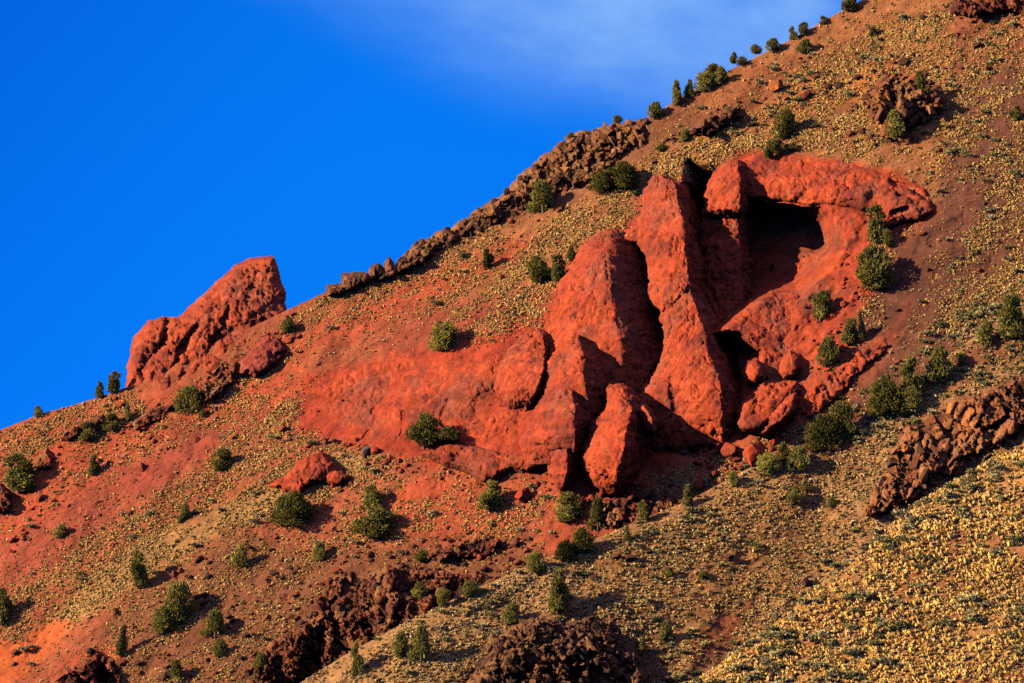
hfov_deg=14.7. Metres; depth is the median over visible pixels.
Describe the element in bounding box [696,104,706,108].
sagebrush
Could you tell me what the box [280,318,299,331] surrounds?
juniper tree
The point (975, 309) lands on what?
sagebrush
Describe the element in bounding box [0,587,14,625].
juniper tree
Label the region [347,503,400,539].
juniper tree
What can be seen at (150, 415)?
basalt outcrop
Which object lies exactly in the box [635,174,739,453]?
rock fin
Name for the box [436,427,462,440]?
juniper tree
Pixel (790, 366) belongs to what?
rock lump
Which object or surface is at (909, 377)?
juniper tree
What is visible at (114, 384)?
juniper tree
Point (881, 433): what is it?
sagebrush scrub
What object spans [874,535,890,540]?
sagebrush
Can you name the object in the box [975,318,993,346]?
juniper tree
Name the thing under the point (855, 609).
sagebrush
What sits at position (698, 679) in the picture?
sagebrush
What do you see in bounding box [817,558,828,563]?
sagebrush
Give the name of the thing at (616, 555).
boulder
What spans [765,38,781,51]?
juniper tree
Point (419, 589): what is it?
juniper tree
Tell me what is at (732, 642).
sagebrush
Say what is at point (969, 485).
sagebrush
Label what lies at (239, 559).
juniper tree
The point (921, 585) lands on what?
sagebrush
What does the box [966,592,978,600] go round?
sagebrush
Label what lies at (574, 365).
rock fin
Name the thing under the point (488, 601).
sagebrush
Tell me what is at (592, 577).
boulder
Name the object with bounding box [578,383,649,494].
rock spire
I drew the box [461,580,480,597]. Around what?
juniper tree
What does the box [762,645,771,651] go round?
sagebrush
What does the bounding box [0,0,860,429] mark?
sky
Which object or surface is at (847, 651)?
sagebrush
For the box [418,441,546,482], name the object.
rock ledge
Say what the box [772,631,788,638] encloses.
sagebrush
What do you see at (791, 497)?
juniper tree
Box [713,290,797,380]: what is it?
rock slab
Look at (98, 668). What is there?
basalt outcrop
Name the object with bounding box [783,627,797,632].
sagebrush
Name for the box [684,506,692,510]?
sagebrush
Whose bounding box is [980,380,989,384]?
sagebrush
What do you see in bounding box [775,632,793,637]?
sagebrush
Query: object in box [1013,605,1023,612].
sagebrush
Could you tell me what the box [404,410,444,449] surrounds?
juniper tree
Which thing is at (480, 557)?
boulder
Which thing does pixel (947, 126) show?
sagebrush
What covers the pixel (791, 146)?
juniper tree
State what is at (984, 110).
sagebrush
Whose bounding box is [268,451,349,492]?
rock outcrop
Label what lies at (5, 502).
basalt outcrop
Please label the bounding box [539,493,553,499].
sagebrush
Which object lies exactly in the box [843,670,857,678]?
sagebrush
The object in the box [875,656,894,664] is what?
sagebrush
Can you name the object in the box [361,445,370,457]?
boulder
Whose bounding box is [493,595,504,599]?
sagebrush
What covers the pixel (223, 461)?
juniper tree
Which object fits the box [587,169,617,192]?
juniper tree
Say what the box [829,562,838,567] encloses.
sagebrush
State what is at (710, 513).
sagebrush
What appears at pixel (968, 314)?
sagebrush
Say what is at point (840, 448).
boulder
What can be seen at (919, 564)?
sagebrush
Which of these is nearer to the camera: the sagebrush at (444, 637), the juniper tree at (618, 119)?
the sagebrush at (444, 637)
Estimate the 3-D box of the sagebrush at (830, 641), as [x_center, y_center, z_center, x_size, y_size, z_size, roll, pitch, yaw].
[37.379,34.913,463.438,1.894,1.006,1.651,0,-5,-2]
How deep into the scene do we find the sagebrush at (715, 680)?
464.16 m
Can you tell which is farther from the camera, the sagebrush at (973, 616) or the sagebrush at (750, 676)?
the sagebrush at (750, 676)
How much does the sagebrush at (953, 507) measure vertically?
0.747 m
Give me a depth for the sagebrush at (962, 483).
478.47 m
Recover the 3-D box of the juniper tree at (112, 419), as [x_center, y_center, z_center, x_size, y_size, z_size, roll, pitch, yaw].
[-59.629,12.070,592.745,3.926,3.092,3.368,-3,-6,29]
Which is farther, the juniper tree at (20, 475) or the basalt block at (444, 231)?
the basalt block at (444, 231)
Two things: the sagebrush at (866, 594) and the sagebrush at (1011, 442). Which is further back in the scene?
the sagebrush at (1011, 442)
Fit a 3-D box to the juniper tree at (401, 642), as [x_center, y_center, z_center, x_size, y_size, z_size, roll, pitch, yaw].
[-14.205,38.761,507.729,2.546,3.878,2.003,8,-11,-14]
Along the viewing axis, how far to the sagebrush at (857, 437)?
531.64 m
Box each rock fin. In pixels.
[534,228,663,405]
[539,334,606,435]
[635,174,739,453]
[699,154,754,345]
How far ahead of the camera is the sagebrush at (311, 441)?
572.32 m
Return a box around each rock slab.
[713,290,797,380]
[758,391,799,435]
[799,337,889,416]
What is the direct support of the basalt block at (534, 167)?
on the basalt outcrop at (566, 166)
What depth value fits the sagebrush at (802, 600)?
470.94 m
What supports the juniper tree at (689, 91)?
on the hillside
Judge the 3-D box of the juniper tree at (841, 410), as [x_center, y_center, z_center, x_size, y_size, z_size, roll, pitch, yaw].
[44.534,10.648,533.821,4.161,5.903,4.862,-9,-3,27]
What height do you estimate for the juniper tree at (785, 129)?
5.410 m
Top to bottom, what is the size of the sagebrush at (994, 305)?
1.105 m
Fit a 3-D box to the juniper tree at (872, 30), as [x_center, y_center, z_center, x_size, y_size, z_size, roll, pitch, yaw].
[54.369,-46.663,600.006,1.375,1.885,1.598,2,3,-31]
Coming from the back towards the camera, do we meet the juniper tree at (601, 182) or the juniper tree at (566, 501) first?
the juniper tree at (601, 182)
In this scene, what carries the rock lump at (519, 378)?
on the hillside
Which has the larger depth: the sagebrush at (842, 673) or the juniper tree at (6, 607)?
the juniper tree at (6, 607)
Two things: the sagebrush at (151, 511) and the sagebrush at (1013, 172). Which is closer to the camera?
the sagebrush at (1013, 172)
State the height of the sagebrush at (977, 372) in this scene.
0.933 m
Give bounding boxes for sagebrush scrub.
[7,17,1023,682]
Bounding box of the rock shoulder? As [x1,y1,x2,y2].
[519,386,592,464]
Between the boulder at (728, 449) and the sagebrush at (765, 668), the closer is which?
the sagebrush at (765, 668)
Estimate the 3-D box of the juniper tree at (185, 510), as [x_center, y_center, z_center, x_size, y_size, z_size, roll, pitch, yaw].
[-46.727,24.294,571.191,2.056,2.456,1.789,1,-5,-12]
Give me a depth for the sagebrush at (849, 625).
464.22 m
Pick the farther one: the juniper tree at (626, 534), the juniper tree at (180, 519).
the juniper tree at (180, 519)
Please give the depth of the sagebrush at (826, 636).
463.93 m
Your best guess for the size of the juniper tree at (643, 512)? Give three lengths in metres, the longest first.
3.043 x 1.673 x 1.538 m
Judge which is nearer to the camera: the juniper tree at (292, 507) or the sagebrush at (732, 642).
the sagebrush at (732, 642)
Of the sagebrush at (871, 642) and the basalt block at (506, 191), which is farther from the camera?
the basalt block at (506, 191)
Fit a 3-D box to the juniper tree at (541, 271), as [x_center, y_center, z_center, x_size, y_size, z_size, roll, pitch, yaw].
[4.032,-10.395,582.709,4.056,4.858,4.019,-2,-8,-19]
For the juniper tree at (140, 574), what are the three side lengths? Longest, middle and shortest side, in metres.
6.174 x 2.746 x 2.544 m
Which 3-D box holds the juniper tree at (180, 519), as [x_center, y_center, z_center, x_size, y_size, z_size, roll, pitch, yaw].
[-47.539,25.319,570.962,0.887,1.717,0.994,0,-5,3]
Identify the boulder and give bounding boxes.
[35,493,43,501]
[239,335,286,377]
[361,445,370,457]
[477,554,483,560]
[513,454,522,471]
[514,487,531,503]
[590,575,597,579]
[612,553,620,558]
[626,555,637,561]
[692,457,701,465]
[694,473,703,489]
[715,443,721,453]
[721,442,739,457]
[723,554,733,561]
[742,441,764,466]
[768,79,783,91]
[772,436,779,446]
[797,89,812,99]
[801,577,811,586]
[833,445,842,450]
[878,476,886,486]
[887,457,897,467]
[907,76,915,83]
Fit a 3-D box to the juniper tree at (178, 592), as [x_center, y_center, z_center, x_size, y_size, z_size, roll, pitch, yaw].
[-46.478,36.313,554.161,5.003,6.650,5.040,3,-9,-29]
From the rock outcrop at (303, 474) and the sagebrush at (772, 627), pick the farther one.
the rock outcrop at (303, 474)
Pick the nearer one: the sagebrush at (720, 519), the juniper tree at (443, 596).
the juniper tree at (443, 596)
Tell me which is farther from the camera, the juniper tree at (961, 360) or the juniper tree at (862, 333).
the juniper tree at (862, 333)
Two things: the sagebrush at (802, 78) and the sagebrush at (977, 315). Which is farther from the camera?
the sagebrush at (802, 78)
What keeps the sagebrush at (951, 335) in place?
on the hillside
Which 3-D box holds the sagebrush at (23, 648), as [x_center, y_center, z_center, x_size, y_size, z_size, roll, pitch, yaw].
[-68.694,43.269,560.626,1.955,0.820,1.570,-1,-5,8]
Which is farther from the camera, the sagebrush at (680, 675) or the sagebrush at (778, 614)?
the sagebrush at (778, 614)
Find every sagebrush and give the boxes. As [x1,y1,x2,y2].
[18,646,30,651]
[25,523,35,527]
[143,509,153,515]
[190,542,199,546]
[215,507,223,511]
[249,518,259,522]
[306,440,316,443]
[352,540,362,543]
[369,467,377,472]
[401,668,413,674]
[426,510,439,514]
[429,299,440,304]
[437,608,446,613]
[440,635,450,640]
[482,599,492,603]
[484,610,493,615]
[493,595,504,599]
[526,482,537,487]
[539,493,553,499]
[569,569,580,574]
[578,569,589,574]
[641,597,652,602]
[648,615,660,620]
[671,673,683,678]
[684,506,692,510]
[688,516,699,521]
[692,507,701,511]
[692,530,701,534]
[692,677,701,681]
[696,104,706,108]
[701,476,710,481]
[703,506,713,510]
[705,511,715,516]
[709,678,721,682]
[715,517,725,521]
[723,665,735,671]
[726,640,737,644]
[731,130,742,134]
[737,663,748,668]
[743,674,756,679]
[749,541,761,546]
[754,631,767,637]
[760,664,775,672]
[761,657,771,662]
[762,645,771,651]
[764,630,777,638]
[765,625,779,629]
[768,65,778,70]
[768,661,782,667]
[769,649,781,656]
[772,612,784,617]
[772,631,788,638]
[774,644,785,649]
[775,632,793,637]
[779,648,790,653]
[779,677,793,682]
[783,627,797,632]
[783,639,795,643]
[787,614,796,619]
[791,96,803,100]
[795,596,809,604]
[796,77,809,81]
[798,659,810,667]
[804,68,815,75]
[806,633,816,639]
[810,123,820,126]
[811,661,826,665]
[811,676,821,681]
[814,628,829,636]
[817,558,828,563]
[818,548,831,551]
[820,634,830,639]
[823,667,839,677]
[825,637,837,644]
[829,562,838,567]
[837,670,856,677]
[841,595,850,600]
[841,647,858,656]
[843,91,855,96]
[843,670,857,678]
[844,623,857,629]
[847,607,860,611]
[851,590,861,595]
[853,436,862,439]
[855,428,866,433]
[858,54,867,57]
[858,546,867,550]
[858,591,873,599]
[864,414,875,419]
[868,639,883,644]
[870,422,881,427]
[871,617,884,621]
[872,571,881,577]
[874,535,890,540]
[875,619,890,627]
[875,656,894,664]
[879,538,891,541]
[880,542,895,549]
[888,624,900,629]
[891,509,908,516]
[894,620,907,626]
[895,534,906,540]
[897,14,906,19]
[897,411,906,416]
[900,522,915,528]
[902,515,923,521]
[903,556,917,559]
[910,562,925,567]
[913,501,921,506]
[914,583,924,586]
[915,552,930,559]
[916,338,927,342]
[922,330,935,335]
[924,513,937,517]
[936,321,946,324]
[936,617,953,624]
[940,491,956,497]
[940,499,955,504]
[942,124,952,128]
[942,482,957,487]
[946,332,957,337]
[950,504,963,509]
[954,507,970,514]
[956,594,970,600]
[958,512,971,518]
[959,481,970,485]
[964,312,973,316]
[964,321,975,325]
[965,468,980,472]
[965,612,985,621]
[966,482,978,490]
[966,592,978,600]
[967,248,977,252]
[969,307,981,311]
[972,313,981,318]
[972,370,981,375]
[972,602,985,608]
[973,376,983,381]
[976,132,985,137]
[977,542,987,546]
[978,108,988,113]
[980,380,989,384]
[981,207,991,211]
[985,459,998,466]
[985,501,996,504]
[987,303,997,309]
[988,547,1001,554]
[989,152,998,155]
[989,472,999,478]
[992,464,1005,469]
[996,495,1004,499]
[996,594,1006,598]
[1003,244,1013,248]
[1003,630,1015,635]
[1005,440,1015,445]
[1006,170,1019,174]
[1006,534,1022,540]
[1006,614,1019,620]
[1009,21,1016,26]
[1010,645,1023,650]
[1011,268,1019,272]
[1012,459,1023,465]
[1012,649,1023,656]
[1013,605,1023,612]
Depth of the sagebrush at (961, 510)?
474.76 m
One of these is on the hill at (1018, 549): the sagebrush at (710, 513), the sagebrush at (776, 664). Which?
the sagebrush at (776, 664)
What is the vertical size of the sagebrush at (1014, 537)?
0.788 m
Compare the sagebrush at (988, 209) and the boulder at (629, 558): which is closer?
the boulder at (629, 558)
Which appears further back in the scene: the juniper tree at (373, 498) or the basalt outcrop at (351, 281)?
the basalt outcrop at (351, 281)
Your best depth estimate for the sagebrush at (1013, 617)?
457.63 m
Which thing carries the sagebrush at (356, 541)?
on the hillside
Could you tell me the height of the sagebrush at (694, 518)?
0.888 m
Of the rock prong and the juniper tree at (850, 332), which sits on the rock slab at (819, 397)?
the juniper tree at (850, 332)
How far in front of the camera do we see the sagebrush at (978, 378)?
532.27 m
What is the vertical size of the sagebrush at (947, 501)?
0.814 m
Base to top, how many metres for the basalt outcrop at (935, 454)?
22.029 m
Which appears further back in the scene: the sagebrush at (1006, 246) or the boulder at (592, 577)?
the sagebrush at (1006, 246)
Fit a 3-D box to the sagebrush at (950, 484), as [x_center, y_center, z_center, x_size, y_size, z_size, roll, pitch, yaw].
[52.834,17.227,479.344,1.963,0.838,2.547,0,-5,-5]
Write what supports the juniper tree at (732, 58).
on the hillside
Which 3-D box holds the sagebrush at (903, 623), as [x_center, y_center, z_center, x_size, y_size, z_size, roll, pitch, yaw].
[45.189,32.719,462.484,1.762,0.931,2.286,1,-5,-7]
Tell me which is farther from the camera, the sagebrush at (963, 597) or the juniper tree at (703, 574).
the juniper tree at (703, 574)
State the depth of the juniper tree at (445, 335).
576.76 m
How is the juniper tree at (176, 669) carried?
on the hillside
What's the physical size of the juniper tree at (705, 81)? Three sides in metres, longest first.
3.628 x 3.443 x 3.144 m
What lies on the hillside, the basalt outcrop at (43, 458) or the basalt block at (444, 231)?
the basalt outcrop at (43, 458)
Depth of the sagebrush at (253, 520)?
563.46 m
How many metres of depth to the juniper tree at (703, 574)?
515.45 m
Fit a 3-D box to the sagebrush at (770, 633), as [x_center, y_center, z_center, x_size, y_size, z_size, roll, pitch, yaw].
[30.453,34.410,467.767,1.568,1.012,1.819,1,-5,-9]
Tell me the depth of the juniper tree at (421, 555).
546.41 m
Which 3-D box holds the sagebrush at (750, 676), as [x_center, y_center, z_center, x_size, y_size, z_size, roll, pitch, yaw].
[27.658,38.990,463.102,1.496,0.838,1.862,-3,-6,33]
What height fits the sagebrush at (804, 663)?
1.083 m
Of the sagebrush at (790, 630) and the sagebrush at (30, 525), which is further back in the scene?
the sagebrush at (30, 525)
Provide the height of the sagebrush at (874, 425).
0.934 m
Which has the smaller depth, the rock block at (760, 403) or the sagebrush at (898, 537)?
the sagebrush at (898, 537)
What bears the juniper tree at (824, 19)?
on the hillside
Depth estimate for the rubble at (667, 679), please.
510.59 m
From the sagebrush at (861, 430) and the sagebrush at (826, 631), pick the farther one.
the sagebrush at (861, 430)
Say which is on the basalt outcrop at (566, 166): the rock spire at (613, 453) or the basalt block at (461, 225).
the basalt block at (461, 225)
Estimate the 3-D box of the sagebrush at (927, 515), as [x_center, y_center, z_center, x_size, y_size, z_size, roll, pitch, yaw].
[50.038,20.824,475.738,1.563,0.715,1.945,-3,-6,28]
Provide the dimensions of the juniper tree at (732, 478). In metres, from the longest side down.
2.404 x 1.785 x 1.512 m
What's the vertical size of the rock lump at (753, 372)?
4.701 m
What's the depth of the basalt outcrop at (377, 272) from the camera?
596.36 m
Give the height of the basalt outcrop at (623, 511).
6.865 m
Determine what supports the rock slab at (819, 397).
on the hillside
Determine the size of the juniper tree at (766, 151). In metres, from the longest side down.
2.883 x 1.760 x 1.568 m
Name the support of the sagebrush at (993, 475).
on the hill at (1018, 549)
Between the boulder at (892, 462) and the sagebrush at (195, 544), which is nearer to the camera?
the boulder at (892, 462)
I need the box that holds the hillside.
[0,0,1023,682]
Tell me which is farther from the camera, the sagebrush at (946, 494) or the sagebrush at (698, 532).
the sagebrush at (698, 532)
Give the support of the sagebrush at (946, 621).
on the hill at (1018, 549)
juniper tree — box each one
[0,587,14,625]
[2,451,36,493]
[32,405,42,416]
[52,523,67,538]
[76,420,98,441]
[88,453,100,475]
[94,380,103,397]
[100,412,122,432]
[107,370,120,393]
[114,624,127,656]
[124,404,131,420]
[129,550,148,588]
[150,604,177,634]
[161,579,197,623]
[170,659,182,679]
[173,385,204,413]
[178,514,182,522]
[179,503,192,517]
[198,409,205,416]
[198,609,225,638]
[209,446,234,471]
[211,638,227,658]
[232,543,248,566]
[253,651,267,679]
[270,489,315,528]
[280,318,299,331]
[312,542,326,560]
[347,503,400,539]
[351,640,363,674]
[361,483,380,509]
[390,631,408,657]
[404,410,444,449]
[407,623,430,663]
[411,581,426,599]
[413,548,427,561]
[427,320,461,351]
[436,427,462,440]
[436,586,450,606]
[459,250,466,257]
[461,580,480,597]
[477,479,504,511]
[482,247,493,267]
[501,601,519,624]
[524,179,553,213]
[525,551,547,572]
[526,255,550,283]
[547,567,569,610]
[550,253,566,283]
[553,491,584,523]
[554,538,577,561]
[565,245,575,258]
[567,132,574,138]
[571,526,597,552]
[585,496,604,531]
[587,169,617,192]
[607,160,640,189]
[612,115,622,123]
[623,525,629,540]
[637,500,649,520]
[638,634,646,653]
[647,101,665,119]
[655,143,666,151]
[659,619,673,643]
[664,566,673,575]
[671,79,682,105]
[679,128,689,140]
[682,483,693,505]
[683,79,695,96]
[693,71,715,91]
[698,569,708,578]
[701,63,717,79]
[713,65,727,83]
[727,470,737,485]
[729,52,736,63]
[736,56,748,65]
[750,44,762,54]
[756,451,780,475]
[763,140,773,158]
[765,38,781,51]
[769,138,785,154]
[772,106,798,139]
[777,441,791,464]
[784,142,796,150]
[784,444,809,472]
[785,485,802,503]
[788,26,797,39]
[795,38,811,53]
[798,21,810,34]
[801,482,814,491]
[803,413,842,450]
[810,289,833,321]
[815,336,839,366]
[819,15,828,23]
[827,400,857,440]
[827,496,836,507]
[840,317,857,343]
[841,0,858,11]
[854,243,898,291]
[857,311,867,340]
[865,373,905,414]
[866,203,887,244]
[868,26,876,36]
[882,229,895,246]
[883,109,905,139]
[898,386,923,415]
[899,353,924,399]
[915,70,929,94]
[926,344,953,383]
[954,352,966,365]
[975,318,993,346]
[998,292,1023,337]
[1008,105,1022,121]
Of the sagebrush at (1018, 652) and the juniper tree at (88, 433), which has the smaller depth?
the sagebrush at (1018, 652)
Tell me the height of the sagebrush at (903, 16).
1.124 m
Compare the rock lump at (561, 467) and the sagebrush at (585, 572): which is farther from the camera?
the rock lump at (561, 467)
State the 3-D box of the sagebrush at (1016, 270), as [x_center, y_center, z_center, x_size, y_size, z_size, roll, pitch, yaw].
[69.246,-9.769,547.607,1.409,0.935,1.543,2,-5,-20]
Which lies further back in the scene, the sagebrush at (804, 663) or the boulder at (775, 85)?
the boulder at (775, 85)
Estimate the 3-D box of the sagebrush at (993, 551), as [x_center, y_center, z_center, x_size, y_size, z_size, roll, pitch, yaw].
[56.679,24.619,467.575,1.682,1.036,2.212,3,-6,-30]
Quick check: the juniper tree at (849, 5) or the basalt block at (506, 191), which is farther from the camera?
the juniper tree at (849, 5)
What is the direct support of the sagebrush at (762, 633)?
on the hill at (1018, 549)
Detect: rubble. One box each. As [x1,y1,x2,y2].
[0,238,869,554]
[10,14,1016,682]
[423,361,992,682]
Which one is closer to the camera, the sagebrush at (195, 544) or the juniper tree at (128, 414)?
the sagebrush at (195, 544)
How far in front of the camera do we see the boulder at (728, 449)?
537.98 m
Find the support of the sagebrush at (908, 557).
on the hill at (1018, 549)
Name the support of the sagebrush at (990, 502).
on the hill at (1018, 549)
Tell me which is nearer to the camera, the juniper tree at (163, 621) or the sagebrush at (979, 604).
the sagebrush at (979, 604)
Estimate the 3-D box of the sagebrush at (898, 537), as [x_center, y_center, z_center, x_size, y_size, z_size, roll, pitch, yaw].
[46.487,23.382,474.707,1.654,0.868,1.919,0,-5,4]
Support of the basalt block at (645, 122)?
on the basalt outcrop at (566, 166)
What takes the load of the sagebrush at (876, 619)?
on the hill at (1018, 549)
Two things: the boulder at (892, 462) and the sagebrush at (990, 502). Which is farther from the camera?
the boulder at (892, 462)
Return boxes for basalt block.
[442,227,450,234]
[458,222,464,228]
[503,188,510,195]
[517,175,524,181]
[531,164,539,170]
[558,141,565,149]
[625,119,633,125]
[642,119,650,125]
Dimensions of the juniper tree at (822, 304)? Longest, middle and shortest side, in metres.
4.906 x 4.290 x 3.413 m
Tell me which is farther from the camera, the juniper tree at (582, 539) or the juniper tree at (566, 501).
the juniper tree at (566, 501)
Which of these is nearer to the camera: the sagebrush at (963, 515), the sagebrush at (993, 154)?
the sagebrush at (963, 515)
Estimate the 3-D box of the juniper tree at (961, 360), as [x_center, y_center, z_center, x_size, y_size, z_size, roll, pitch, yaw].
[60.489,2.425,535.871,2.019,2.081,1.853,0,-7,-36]
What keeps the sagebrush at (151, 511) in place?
on the hillside
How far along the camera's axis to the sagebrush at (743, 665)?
464.21 m
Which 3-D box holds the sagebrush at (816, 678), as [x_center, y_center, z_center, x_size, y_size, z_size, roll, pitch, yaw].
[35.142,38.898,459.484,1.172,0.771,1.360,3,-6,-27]
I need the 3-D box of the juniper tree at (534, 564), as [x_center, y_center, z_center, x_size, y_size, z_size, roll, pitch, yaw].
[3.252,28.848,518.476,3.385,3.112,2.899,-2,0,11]
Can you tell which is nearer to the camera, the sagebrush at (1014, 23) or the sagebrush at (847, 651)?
the sagebrush at (847, 651)
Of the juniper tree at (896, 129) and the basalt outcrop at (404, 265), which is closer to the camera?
the juniper tree at (896, 129)
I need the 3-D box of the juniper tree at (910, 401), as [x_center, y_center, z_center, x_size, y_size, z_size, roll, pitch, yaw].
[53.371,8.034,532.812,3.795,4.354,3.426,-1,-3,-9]
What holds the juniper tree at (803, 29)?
on the hillside
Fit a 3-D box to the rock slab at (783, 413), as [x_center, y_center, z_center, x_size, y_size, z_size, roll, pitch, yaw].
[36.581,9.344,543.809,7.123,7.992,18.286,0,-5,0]
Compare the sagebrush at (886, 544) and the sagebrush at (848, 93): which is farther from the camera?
the sagebrush at (848, 93)
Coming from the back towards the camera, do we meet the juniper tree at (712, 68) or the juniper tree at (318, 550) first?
the juniper tree at (712, 68)
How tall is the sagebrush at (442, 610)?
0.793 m
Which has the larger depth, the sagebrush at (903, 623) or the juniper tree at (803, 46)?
the juniper tree at (803, 46)
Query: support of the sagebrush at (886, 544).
on the hill at (1018, 549)
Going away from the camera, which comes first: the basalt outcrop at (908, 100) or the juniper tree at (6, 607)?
the juniper tree at (6, 607)
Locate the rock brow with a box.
[740,152,934,228]
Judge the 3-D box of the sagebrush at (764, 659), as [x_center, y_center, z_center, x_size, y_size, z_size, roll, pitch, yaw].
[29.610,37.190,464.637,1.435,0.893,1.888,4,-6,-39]
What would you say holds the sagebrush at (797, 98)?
on the hillside
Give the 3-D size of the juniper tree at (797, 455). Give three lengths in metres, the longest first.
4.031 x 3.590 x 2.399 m
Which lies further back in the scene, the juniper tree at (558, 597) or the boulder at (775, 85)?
the boulder at (775, 85)
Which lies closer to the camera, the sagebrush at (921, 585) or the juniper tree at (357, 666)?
the sagebrush at (921, 585)
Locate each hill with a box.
[301,302,1023,682]
[697,443,1023,682]
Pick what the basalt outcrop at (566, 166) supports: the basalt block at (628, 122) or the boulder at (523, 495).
the basalt block at (628, 122)
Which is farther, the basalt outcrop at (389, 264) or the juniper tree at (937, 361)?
the basalt outcrop at (389, 264)
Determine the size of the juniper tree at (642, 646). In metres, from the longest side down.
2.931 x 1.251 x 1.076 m
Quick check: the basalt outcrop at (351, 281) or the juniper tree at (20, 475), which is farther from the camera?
the basalt outcrop at (351, 281)
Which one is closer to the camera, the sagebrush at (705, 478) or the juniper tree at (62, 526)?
the sagebrush at (705, 478)
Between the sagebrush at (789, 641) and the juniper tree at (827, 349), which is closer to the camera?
the sagebrush at (789, 641)
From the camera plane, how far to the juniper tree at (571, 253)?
584.42 m
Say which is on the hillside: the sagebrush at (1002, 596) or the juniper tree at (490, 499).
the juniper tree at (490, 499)
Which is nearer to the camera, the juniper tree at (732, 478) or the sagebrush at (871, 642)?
the sagebrush at (871, 642)
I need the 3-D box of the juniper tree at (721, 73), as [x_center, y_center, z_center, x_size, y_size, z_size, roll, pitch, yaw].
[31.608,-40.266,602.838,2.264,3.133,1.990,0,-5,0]
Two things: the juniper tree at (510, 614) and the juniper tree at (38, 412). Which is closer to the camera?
the juniper tree at (510, 614)
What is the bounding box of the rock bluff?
[299,342,524,452]
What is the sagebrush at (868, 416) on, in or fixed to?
on the spur hill at (711, 630)
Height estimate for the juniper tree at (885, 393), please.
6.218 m
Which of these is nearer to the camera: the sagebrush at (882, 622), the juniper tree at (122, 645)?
the sagebrush at (882, 622)
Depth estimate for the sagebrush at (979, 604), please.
460.68 m
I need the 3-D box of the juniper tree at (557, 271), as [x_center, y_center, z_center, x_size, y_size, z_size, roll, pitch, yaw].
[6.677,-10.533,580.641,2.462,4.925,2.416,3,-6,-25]
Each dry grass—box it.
[0,0,1023,682]
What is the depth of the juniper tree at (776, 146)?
584.11 m
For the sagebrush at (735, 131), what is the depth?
592.10 m
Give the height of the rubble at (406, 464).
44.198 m
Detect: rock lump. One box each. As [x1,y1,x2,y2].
[493,328,550,411]
[546,448,576,494]
[743,358,765,385]
[778,349,802,379]
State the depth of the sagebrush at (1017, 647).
453.49 m
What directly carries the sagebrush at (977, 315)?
on the hillside
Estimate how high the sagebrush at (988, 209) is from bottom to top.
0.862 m
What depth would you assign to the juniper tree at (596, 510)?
537.53 m
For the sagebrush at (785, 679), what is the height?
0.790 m
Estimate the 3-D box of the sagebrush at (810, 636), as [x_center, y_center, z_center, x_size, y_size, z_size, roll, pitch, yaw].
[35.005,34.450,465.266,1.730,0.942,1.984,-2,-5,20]
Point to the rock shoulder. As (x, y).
(560, 417)
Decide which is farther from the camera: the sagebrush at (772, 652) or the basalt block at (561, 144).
the basalt block at (561, 144)
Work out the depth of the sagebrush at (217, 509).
568.71 m
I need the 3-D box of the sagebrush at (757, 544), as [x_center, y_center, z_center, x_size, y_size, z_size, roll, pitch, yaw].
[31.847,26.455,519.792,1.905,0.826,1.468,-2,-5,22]
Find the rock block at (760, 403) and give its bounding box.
[735,380,800,432]
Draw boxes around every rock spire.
[125,256,286,422]
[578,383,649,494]
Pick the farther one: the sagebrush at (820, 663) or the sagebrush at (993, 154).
the sagebrush at (993, 154)
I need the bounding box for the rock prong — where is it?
[637,397,658,430]
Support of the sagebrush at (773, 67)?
on the hillside
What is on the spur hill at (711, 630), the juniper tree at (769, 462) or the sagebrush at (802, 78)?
the juniper tree at (769, 462)
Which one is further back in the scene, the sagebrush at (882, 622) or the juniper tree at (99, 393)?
the juniper tree at (99, 393)
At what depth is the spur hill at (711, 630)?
517.53 m
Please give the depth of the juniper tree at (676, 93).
602.86 m
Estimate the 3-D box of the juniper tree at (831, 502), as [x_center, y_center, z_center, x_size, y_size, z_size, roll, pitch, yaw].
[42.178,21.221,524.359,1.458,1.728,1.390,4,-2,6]
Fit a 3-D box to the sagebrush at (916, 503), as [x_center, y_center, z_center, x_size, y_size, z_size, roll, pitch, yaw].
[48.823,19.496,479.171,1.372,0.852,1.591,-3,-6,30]
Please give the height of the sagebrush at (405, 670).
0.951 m
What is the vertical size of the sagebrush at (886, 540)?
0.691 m
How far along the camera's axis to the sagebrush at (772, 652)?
464.60 m
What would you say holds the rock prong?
on the rock spire at (613, 453)
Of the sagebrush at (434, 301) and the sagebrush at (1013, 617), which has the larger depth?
the sagebrush at (434, 301)
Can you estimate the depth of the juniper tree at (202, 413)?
587.43 m
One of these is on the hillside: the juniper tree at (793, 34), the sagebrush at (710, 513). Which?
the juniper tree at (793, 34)
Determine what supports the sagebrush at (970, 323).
on the hillside
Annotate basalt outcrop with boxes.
[0,482,11,513]
[33,447,54,468]
[54,653,121,682]
[59,414,104,440]
[132,402,178,429]
[197,361,238,400]
[245,564,500,682]
[326,272,370,295]
[368,263,395,280]
[384,257,394,271]
[395,238,435,273]
[405,122,647,260]
[424,537,503,562]
[466,615,650,682]
[590,489,683,528]
[689,106,742,135]
[858,75,947,141]
[864,378,1023,519]
[949,0,1023,18]
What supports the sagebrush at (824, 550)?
on the spur hill at (711, 630)

